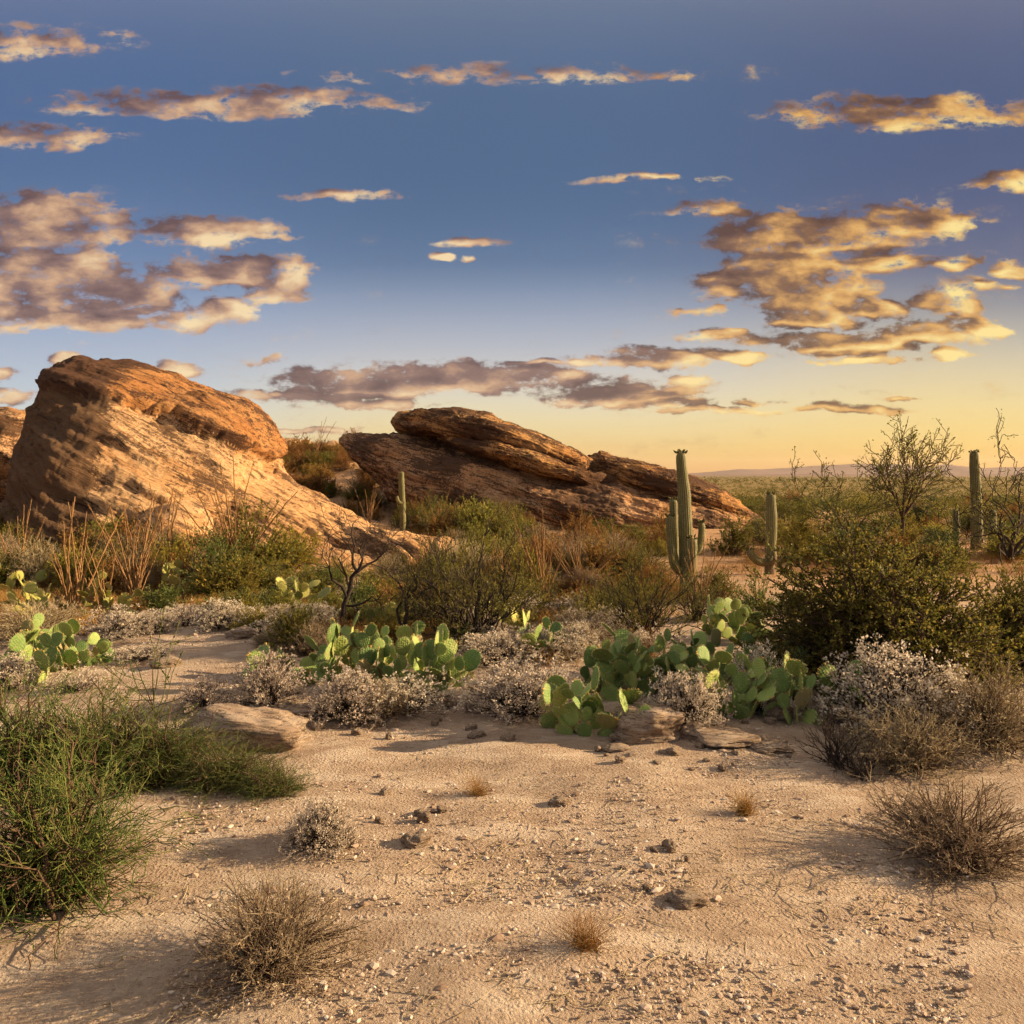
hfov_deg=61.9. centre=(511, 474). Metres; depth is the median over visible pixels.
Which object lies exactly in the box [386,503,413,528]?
olive bush
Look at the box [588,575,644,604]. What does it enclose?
creosote bush
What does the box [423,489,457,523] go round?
ocotillo
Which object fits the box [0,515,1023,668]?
dry grass
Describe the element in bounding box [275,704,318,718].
stone
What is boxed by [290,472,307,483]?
rust bush
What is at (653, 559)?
creosote bush
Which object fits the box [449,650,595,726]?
brittlebush
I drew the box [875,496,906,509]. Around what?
creosote bush
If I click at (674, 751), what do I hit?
stone
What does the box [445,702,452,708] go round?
stone
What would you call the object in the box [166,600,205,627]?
brittlebush
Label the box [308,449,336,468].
olive bush
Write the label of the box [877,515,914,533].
green bush
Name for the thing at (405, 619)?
shrub
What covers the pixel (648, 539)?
rust bush
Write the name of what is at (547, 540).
rust bush
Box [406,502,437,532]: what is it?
olive bush
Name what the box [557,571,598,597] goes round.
rust bush
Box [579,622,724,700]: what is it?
prickly pear
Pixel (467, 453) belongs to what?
rock outcrop
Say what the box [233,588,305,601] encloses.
dry brush
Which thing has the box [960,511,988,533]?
olive bush
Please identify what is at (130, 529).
rust bush
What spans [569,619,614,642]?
brittlebush
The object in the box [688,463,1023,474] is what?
mountains
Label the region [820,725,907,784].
bare bush
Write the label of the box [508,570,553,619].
olive bush
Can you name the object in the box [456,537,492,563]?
creosote bush
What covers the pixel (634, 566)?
yellow bush
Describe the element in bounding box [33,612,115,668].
prickly pear
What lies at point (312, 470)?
rust bush
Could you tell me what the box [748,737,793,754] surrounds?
stone
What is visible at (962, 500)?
olive bush
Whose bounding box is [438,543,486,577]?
yellow bush
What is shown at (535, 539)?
rust bush
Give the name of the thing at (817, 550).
green bush
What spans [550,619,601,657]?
brittlebush
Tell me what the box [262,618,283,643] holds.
dry brush
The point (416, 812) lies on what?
stone
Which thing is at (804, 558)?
rust bush
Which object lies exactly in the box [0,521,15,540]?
yellow bush
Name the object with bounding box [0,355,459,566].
rock outcrop
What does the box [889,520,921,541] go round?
yellow bush
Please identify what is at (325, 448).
rust bush
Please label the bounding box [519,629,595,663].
brittlebush
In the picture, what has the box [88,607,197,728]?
sapling
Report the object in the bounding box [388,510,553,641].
creosote bush
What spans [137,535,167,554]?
olive bush
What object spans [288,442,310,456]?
rust bush
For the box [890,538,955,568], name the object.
olive bush
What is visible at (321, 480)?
rust bush
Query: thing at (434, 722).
stone
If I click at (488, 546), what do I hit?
yellow bush
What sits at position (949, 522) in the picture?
green bush
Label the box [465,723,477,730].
stone
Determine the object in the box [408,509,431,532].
rust bush
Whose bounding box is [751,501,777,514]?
creosote bush
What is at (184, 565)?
rust bush
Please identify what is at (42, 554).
olive bush
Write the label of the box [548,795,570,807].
stone
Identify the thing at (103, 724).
green broom
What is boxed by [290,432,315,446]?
rust bush
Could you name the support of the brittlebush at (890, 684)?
on the ground at (70, 984)
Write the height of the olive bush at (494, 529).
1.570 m
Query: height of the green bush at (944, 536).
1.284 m
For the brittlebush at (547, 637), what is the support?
on the ground at (70, 984)
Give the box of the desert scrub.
[698,476,1023,521]
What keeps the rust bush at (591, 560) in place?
on the ground at (70, 984)
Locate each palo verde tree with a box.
[762,433,930,544]
[852,409,963,538]
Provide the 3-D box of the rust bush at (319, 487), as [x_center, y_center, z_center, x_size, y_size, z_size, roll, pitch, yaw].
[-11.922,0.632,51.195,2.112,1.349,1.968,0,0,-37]
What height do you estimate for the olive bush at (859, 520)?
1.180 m
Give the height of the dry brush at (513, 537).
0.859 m
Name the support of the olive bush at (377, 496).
on the ground at (70, 984)
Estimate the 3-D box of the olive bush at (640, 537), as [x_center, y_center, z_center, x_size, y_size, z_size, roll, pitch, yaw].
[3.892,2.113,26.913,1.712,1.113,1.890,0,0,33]
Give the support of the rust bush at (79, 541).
on the ground at (70, 984)
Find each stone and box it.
[150,655,182,668]
[179,703,313,752]
[225,626,258,639]
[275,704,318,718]
[290,792,304,796]
[308,720,325,728]
[310,723,320,730]
[351,728,362,736]
[374,815,383,823]
[378,787,391,795]
[385,732,391,739]
[400,830,433,848]
[413,808,426,814]
[416,811,431,822]
[431,718,438,726]
[436,805,447,812]
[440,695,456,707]
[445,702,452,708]
[464,702,475,713]
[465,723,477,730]
[467,729,482,738]
[471,706,487,713]
[499,733,515,741]
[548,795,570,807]
[594,746,602,751]
[603,743,630,752]
[608,703,685,745]
[614,755,625,763]
[628,751,636,756]
[642,883,651,890]
[650,846,656,852]
[652,759,661,764]
[658,749,666,754]
[661,839,676,853]
[665,746,682,755]
[666,886,709,909]
[680,721,711,739]
[684,855,689,860]
[688,725,761,748]
[695,742,705,748]
[718,763,726,771]
[731,749,738,755]
[741,718,748,723]
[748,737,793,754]
[762,717,777,725]
[764,705,793,720]
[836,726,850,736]
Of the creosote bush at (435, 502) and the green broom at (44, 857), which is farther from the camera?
the creosote bush at (435, 502)
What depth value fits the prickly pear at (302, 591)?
15.37 m
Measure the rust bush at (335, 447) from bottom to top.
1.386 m
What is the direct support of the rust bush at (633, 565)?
on the ground at (70, 984)
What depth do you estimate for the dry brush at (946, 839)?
5.79 m
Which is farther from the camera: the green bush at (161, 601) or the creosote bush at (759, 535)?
the creosote bush at (759, 535)
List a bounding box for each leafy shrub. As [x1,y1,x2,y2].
[723,495,1023,714]
[942,560,1023,678]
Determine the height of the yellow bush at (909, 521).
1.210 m
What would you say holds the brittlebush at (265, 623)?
on the ground at (70, 984)
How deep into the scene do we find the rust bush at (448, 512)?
37.52 m
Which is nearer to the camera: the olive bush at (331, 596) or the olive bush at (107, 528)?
the olive bush at (331, 596)
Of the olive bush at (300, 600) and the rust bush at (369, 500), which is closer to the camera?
the olive bush at (300, 600)
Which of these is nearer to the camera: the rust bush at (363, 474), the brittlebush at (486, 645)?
the brittlebush at (486, 645)
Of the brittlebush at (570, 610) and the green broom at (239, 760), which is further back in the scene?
the brittlebush at (570, 610)
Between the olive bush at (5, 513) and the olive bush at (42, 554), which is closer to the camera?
the olive bush at (42, 554)
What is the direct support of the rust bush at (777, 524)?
on the ground at (70, 984)
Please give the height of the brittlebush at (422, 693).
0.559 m
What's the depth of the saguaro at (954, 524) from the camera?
26.93 m
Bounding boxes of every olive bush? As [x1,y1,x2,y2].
[0,504,16,533]
[0,518,40,553]
[0,545,34,584]
[17,540,59,575]
[49,546,117,596]
[51,548,100,594]
[71,516,120,538]
[75,515,124,539]
[108,513,138,532]
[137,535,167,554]
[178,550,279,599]
[198,497,311,570]
[218,577,254,598]
[250,562,284,591]
[258,585,301,607]
[263,554,296,578]
[265,597,321,653]
[283,574,325,602]
[286,562,324,582]
[290,567,325,588]
[295,597,332,605]
[297,450,327,469]
[297,467,320,478]
[301,573,345,601]
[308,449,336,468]
[318,589,349,611]
[322,478,338,498]
[337,478,366,500]
[337,564,387,601]
[354,591,401,628]
[360,593,439,627]
[362,490,390,506]
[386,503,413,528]
[389,570,422,585]
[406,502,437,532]
[411,548,463,583]
[412,560,468,583]
[424,494,457,511]
[438,500,480,536]
[452,494,503,536]
[461,519,507,548]
[464,499,510,520]
[470,587,537,628]
[476,508,511,541]
[476,538,504,556]
[484,501,517,523]
[486,527,536,558]
[499,499,522,519]
[499,515,542,540]
[503,504,537,528]
[505,575,550,602]
[506,517,535,533]
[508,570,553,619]
[551,552,587,582]
[551,584,622,626]
[571,585,640,620]
[594,516,623,533]
[618,525,661,553]
[622,522,648,533]
[625,546,655,563]
[677,564,741,599]
[706,511,757,556]
[744,519,765,531]
[776,497,805,517]
[781,514,808,526]
[790,499,822,518]
[807,530,832,546]
[817,545,860,563]
[820,534,863,563]
[838,510,879,529]
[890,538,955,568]
[913,535,987,574]
[952,505,994,519]
[957,489,969,503]
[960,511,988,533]
[979,521,1023,552]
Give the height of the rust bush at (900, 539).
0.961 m
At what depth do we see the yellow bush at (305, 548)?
23.06 m
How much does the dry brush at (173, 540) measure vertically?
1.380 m
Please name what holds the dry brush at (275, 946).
on the ground at (70, 984)
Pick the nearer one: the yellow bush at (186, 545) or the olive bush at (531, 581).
the olive bush at (531, 581)
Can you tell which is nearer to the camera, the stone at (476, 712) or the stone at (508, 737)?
the stone at (508, 737)
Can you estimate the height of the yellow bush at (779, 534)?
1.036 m
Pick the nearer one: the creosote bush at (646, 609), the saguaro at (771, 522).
the creosote bush at (646, 609)
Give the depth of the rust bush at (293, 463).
56.81 m
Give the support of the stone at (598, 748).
on the ground at (70, 984)
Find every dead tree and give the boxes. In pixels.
[260,473,417,627]
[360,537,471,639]
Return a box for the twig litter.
[85,689,1023,1023]
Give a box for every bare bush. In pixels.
[786,692,876,778]
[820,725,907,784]
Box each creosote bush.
[14,525,51,546]
[61,528,140,562]
[372,550,417,570]
[380,531,469,630]
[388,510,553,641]
[405,501,445,527]
[411,488,449,517]
[414,503,454,535]
[419,507,464,533]
[447,524,475,544]
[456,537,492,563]
[462,572,512,612]
[464,499,520,529]
[487,496,519,517]
[487,499,520,516]
[509,544,555,575]
[526,583,567,611]
[575,510,617,534]
[575,579,627,611]
[581,533,646,578]
[585,543,715,638]
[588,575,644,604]
[591,520,642,542]
[623,542,670,573]
[665,566,728,624]
[741,517,785,545]
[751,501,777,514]
[760,509,794,522]
[813,517,837,531]
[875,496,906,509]
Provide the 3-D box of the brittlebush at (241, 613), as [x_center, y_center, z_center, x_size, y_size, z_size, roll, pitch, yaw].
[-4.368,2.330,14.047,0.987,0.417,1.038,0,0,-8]
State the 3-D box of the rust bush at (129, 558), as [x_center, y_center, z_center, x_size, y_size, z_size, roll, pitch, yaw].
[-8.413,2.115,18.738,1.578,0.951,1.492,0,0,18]
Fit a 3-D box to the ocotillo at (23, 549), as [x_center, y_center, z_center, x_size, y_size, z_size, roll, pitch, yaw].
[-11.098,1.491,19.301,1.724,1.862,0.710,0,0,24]
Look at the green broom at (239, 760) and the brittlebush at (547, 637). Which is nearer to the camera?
the green broom at (239, 760)
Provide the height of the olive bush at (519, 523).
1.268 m
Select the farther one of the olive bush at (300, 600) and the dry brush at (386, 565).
the dry brush at (386, 565)
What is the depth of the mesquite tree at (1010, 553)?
24.80 m
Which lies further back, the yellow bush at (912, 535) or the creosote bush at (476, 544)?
the yellow bush at (912, 535)
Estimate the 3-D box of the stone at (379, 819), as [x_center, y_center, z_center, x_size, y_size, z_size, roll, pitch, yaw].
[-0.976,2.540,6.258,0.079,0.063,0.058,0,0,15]
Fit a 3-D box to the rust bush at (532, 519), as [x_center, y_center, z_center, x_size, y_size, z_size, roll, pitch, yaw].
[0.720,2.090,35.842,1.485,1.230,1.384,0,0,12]
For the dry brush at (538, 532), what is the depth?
28.81 m
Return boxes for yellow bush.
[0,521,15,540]
[39,539,108,592]
[93,538,132,566]
[113,522,169,548]
[138,533,207,571]
[138,540,179,588]
[154,539,191,561]
[159,528,192,549]
[175,533,202,556]
[221,575,263,599]
[226,589,266,615]
[229,602,274,631]
[258,520,326,569]
[260,534,319,565]
[287,525,314,538]
[322,552,358,582]
[357,559,398,586]
[362,567,401,602]
[372,611,412,643]
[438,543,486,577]
[457,535,499,554]
[492,544,557,583]
[522,560,560,588]
[599,571,662,600]
[616,550,648,579]
[645,536,667,555]
[652,523,693,542]
[755,519,790,543]
[776,528,824,562]
[777,509,833,547]
[806,536,837,549]
[841,492,874,506]
[880,503,915,525]
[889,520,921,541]
[890,524,927,547]
[894,513,930,533]
[917,519,951,538]
[975,528,1023,558]
[995,546,1023,560]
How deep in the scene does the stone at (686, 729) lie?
8.39 m
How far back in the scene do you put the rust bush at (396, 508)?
43.98 m
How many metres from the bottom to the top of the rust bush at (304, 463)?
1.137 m
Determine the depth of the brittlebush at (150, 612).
14.48 m
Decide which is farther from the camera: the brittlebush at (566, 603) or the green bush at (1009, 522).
the green bush at (1009, 522)
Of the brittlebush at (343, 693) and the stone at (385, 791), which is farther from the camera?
the brittlebush at (343, 693)
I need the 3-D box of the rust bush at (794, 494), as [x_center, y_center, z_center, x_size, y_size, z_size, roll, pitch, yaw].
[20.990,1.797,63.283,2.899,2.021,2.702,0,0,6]
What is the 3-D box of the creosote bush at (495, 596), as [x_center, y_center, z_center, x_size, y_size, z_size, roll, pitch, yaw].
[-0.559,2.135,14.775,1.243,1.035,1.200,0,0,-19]
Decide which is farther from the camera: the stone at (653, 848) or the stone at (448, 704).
the stone at (448, 704)
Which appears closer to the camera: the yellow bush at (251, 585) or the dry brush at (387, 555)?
the yellow bush at (251, 585)
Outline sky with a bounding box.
[0,0,1023,472]
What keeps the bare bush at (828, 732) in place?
on the ground at (70, 984)
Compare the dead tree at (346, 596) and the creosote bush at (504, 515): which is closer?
the dead tree at (346, 596)
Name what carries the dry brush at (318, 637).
on the ground at (70, 984)
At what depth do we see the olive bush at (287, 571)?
20.42 m
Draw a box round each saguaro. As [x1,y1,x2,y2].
[395,471,405,530]
[664,449,705,594]
[746,491,777,574]
[952,508,959,548]
[968,449,983,549]
[987,509,996,545]
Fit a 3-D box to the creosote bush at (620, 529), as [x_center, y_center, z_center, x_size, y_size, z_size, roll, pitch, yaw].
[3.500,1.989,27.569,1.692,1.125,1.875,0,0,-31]
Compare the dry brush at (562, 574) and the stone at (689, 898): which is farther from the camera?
the dry brush at (562, 574)
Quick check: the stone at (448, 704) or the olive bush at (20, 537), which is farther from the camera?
the olive bush at (20, 537)
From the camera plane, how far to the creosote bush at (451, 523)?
33.72 m
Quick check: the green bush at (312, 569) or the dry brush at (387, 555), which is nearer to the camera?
the green bush at (312, 569)
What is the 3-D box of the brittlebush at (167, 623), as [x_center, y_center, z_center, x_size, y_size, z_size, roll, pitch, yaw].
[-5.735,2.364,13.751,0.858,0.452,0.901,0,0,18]
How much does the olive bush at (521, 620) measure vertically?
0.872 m
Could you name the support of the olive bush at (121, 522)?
on the ground at (70, 984)
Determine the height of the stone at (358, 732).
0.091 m
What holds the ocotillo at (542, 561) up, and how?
on the ground at (70, 984)
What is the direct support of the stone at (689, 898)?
on the ground at (70, 984)
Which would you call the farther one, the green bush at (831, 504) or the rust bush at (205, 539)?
the green bush at (831, 504)
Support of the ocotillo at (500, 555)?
on the ground at (70, 984)
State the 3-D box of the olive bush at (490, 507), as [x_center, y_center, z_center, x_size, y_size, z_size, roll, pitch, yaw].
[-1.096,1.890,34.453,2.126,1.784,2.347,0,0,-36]
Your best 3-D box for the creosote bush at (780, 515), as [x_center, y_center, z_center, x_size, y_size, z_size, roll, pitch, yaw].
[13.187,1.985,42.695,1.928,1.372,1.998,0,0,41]
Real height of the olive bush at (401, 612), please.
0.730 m
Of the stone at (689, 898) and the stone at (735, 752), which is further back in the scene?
the stone at (735, 752)
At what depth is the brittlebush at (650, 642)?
12.16 m
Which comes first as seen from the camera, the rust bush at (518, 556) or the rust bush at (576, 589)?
the rust bush at (576, 589)
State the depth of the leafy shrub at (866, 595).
10.00 m
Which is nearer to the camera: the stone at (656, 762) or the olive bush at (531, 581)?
the stone at (656, 762)
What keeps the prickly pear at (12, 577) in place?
on the ground at (70, 984)
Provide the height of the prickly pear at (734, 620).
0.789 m
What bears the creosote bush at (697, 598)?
on the ground at (70, 984)
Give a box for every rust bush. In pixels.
[45,520,101,565]
[74,532,123,554]
[80,550,138,595]
[89,505,169,558]
[102,550,161,581]
[150,543,196,590]
[169,526,238,559]
[284,457,301,472]
[284,459,299,471]
[286,445,306,467]
[286,467,302,477]
[287,436,305,450]
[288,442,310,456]
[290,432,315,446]
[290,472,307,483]
[294,460,321,472]
[295,439,315,453]
[299,449,323,468]
[299,463,317,477]
[302,475,323,490]
[303,458,338,478]
[304,468,342,492]
[306,475,325,494]
[311,436,330,451]
[316,614,361,636]
[317,442,337,454]
[324,472,342,496]
[325,441,345,453]
[326,445,350,462]
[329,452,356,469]
[341,496,361,515]
[345,496,375,516]
[346,610,361,623]
[348,474,379,490]
[348,481,369,490]
[351,467,370,481]
[353,482,374,498]
[359,495,385,508]
[365,579,429,607]
[366,503,385,520]
[387,499,409,519]
[395,493,434,527]
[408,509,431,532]
[421,509,458,536]
[430,503,463,522]
[458,574,497,597]
[477,551,523,589]
[490,546,546,571]
[497,572,531,588]
[513,528,556,549]
[517,540,573,576]
[523,531,571,571]
[525,511,544,533]
[536,535,581,557]
[547,577,583,597]
[552,506,600,542]
[557,524,634,580]
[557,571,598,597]
[558,579,598,603]
[575,522,608,541]
[575,564,613,588]
[602,525,633,546]
[602,544,662,572]
[612,549,656,579]
[614,527,657,553]
[630,558,677,587]
[645,503,677,536]
[645,522,666,546]
[754,517,795,533]
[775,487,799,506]
[792,549,818,563]
[877,529,919,552]
[912,538,965,570]
[920,512,943,530]
[922,518,964,533]
[958,493,994,507]
[983,505,1008,521]
[1005,497,1023,519]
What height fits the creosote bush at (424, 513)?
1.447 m
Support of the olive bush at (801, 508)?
on the ground at (70, 984)
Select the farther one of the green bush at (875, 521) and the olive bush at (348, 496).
the olive bush at (348, 496)
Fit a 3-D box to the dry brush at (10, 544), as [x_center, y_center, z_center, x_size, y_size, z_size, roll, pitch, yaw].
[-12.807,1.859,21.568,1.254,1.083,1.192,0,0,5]
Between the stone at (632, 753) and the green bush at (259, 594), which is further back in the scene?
the green bush at (259, 594)
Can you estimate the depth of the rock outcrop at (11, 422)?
34.85 m
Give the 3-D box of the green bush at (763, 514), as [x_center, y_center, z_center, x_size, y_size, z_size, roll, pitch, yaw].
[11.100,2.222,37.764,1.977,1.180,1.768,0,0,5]
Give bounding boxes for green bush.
[0,557,17,588]
[129,581,198,615]
[179,522,269,596]
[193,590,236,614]
[227,585,286,611]
[230,586,274,605]
[260,563,286,579]
[286,601,328,628]
[291,560,324,585]
[307,576,332,594]
[314,564,345,587]
[329,593,374,627]
[332,569,348,585]
[332,579,384,607]
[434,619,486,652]
[725,571,785,617]
[742,501,758,511]
[742,512,777,529]
[792,493,816,509]
[805,544,831,562]
[818,496,848,510]
[819,526,875,552]
[825,521,856,533]
[826,523,884,545]
[849,521,877,531]
[851,503,876,515]
[866,515,904,527]
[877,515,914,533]
[904,535,953,553]
[906,497,947,524]
[907,508,941,524]
[916,525,977,551]
[921,487,951,506]
[921,525,970,556]
[944,517,961,526]
[983,510,1023,536]
[985,493,1017,505]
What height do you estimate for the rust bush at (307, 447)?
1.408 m
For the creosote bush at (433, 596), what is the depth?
13.80 m
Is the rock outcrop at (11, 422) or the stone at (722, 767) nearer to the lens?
the stone at (722, 767)
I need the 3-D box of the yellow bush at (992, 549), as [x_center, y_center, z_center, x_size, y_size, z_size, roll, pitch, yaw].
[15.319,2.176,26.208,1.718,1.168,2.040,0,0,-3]
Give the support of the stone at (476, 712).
on the ground at (70, 984)
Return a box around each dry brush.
[0,529,28,558]
[0,541,15,556]
[0,549,19,568]
[0,595,99,647]
[3,528,63,587]
[71,547,131,591]
[84,531,162,563]
[101,523,172,553]
[109,539,163,591]
[142,521,190,551]
[154,543,223,588]
[160,861,382,1020]
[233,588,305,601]
[247,631,280,649]
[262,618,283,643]
[274,614,341,658]
[345,674,424,722]
[367,552,408,584]
[372,551,405,570]
[381,571,409,591]
[429,536,495,576]
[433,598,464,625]
[436,530,470,539]
[440,564,483,589]
[497,531,526,542]
[514,522,562,541]
[523,563,562,584]
[534,604,616,647]
[538,593,585,613]
[551,525,610,568]
[554,562,615,595]
[554,566,571,584]
[592,529,640,559]
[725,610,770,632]
[828,694,1007,790]
[840,761,1023,903]
[915,643,1023,767]
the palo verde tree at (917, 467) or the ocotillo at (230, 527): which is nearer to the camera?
the ocotillo at (230, 527)
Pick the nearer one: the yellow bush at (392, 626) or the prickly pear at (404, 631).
the prickly pear at (404, 631)
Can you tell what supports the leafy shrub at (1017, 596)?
on the ground at (70, 984)
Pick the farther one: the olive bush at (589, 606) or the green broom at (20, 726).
the olive bush at (589, 606)
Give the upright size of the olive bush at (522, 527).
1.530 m
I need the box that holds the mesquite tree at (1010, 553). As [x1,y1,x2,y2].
[921,408,1023,564]
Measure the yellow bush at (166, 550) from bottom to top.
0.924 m
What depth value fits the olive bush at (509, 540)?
23.35 m
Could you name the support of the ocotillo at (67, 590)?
on the ground at (70, 984)
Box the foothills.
[695,474,1020,475]
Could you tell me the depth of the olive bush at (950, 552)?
22.52 m
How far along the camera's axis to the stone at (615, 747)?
8.03 m
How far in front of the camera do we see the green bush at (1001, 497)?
70.95 m
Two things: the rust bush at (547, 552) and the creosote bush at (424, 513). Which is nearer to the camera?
the rust bush at (547, 552)
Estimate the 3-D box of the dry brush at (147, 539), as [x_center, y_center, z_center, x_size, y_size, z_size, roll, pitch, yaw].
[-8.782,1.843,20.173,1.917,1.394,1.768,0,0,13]
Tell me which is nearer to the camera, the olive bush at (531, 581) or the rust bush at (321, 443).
the olive bush at (531, 581)
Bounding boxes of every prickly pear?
[0,564,48,592]
[0,570,143,618]
[0,618,78,685]
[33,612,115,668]
[161,559,200,595]
[241,642,295,677]
[269,575,342,610]
[290,611,390,684]
[340,620,424,669]
[354,622,481,691]
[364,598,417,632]
[480,597,522,631]
[518,609,566,659]
[538,664,649,736]
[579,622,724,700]
[582,635,654,692]
[650,627,734,694]
[668,644,777,719]
[701,595,772,643]
[741,631,810,664]
[764,650,822,725]
[816,659,865,716]
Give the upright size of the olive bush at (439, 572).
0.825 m
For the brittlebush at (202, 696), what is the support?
on the ground at (70, 984)
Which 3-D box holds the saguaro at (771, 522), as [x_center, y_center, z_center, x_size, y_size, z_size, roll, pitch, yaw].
[6.433,1.563,21.925,0.858,2.290,0.504,0,0,0]
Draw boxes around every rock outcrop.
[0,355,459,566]
[0,406,25,502]
[132,500,213,539]
[339,407,764,529]
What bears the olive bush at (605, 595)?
on the ground at (70, 984)
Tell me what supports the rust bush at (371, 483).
on the ground at (70, 984)
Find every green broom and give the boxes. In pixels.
[0,641,128,797]
[0,647,246,813]
[0,714,227,970]
[94,694,238,799]
[154,725,295,808]
[213,749,322,810]
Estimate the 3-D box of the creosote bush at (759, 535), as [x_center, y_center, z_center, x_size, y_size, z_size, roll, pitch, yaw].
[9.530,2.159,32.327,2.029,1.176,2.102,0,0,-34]
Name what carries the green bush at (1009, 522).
on the ground at (70, 984)
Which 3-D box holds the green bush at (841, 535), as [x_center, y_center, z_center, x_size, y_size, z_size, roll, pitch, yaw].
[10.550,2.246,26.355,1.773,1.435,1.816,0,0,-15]
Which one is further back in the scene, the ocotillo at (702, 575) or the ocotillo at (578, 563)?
the ocotillo at (578, 563)
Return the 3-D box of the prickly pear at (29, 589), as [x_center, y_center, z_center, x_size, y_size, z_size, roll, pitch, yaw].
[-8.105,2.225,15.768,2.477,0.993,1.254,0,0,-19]
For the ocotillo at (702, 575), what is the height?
1.545 m
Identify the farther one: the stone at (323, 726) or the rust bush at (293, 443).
the rust bush at (293, 443)
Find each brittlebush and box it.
[0,650,52,694]
[30,660,113,699]
[74,601,154,646]
[97,610,157,637]
[105,639,179,667]
[133,608,187,633]
[133,609,160,618]
[155,601,201,626]
[164,671,247,715]
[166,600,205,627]
[189,597,244,633]
[219,603,270,628]
[220,645,317,708]
[244,613,301,639]
[261,604,285,622]
[273,789,370,863]
[275,601,325,627]
[278,600,333,621]
[296,600,340,625]
[297,663,398,729]
[368,665,461,721]
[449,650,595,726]
[452,625,500,652]
[453,606,514,631]
[453,626,542,670]
[496,624,545,659]
[508,592,545,621]
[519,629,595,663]
[526,622,568,657]
[541,589,602,617]
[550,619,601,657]
[554,607,604,623]
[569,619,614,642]
[595,605,631,630]
[610,622,688,655]
[636,665,736,727]
[727,638,793,715]
[792,633,1012,747]
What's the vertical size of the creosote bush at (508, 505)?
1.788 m
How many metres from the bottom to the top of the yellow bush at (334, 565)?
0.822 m
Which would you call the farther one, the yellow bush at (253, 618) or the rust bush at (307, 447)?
the rust bush at (307, 447)
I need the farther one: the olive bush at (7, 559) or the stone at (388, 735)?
the olive bush at (7, 559)
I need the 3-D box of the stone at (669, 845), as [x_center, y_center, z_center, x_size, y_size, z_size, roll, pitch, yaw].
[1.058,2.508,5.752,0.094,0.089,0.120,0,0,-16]
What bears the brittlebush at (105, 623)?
on the ground at (70, 984)
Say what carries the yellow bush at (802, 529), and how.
on the ground at (70, 984)
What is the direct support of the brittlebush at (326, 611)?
on the ground at (70, 984)
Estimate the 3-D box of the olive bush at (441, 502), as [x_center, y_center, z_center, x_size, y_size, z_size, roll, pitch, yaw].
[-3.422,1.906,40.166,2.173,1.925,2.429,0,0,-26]
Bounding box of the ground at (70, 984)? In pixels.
[0,438,1023,1023]
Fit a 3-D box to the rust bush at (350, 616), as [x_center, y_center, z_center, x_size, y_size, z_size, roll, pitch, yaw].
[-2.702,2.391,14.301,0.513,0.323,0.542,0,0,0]
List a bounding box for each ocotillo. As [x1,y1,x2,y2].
[0,499,46,563]
[49,497,127,613]
[76,546,117,615]
[88,490,172,600]
[140,482,184,548]
[165,457,297,555]
[178,512,213,571]
[308,417,335,452]
[355,487,381,522]
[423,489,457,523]
[491,532,517,573]
[511,508,583,597]
[538,516,628,580]
[584,510,647,561]
[671,535,728,610]
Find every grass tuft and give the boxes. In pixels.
[458,772,499,798]
[553,901,616,958]
[722,785,768,816]
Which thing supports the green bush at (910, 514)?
on the ground at (70, 984)
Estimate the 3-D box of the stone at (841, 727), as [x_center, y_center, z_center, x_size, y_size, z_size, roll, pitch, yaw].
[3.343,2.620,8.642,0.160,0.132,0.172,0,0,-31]
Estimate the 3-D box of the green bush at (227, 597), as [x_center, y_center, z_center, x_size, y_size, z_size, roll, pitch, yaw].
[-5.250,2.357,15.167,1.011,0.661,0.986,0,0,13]
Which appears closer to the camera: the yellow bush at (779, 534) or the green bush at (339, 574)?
the green bush at (339, 574)
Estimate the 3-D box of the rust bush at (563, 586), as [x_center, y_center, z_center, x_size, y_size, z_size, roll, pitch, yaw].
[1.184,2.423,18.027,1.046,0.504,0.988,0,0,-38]
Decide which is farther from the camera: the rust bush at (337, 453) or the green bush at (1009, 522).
the rust bush at (337, 453)
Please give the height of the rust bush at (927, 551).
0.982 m
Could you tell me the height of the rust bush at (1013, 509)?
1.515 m
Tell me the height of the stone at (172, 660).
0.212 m
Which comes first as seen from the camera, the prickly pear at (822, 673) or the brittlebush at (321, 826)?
the brittlebush at (321, 826)
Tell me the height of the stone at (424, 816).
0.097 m
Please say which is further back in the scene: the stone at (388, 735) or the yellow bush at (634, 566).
the yellow bush at (634, 566)
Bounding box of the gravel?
[83,629,973,1023]
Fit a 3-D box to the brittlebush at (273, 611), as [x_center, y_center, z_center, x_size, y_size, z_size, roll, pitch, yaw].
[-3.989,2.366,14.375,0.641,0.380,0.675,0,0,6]
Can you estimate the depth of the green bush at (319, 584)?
17.45 m
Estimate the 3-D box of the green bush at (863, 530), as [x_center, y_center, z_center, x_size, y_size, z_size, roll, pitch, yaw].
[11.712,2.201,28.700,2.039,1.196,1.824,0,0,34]
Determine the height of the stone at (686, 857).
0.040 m
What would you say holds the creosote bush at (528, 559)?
on the ground at (70, 984)
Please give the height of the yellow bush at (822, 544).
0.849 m
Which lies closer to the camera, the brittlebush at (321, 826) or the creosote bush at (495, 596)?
the brittlebush at (321, 826)
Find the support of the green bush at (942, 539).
on the ground at (70, 984)
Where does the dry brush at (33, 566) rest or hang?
on the ground at (70, 984)
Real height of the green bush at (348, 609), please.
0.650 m

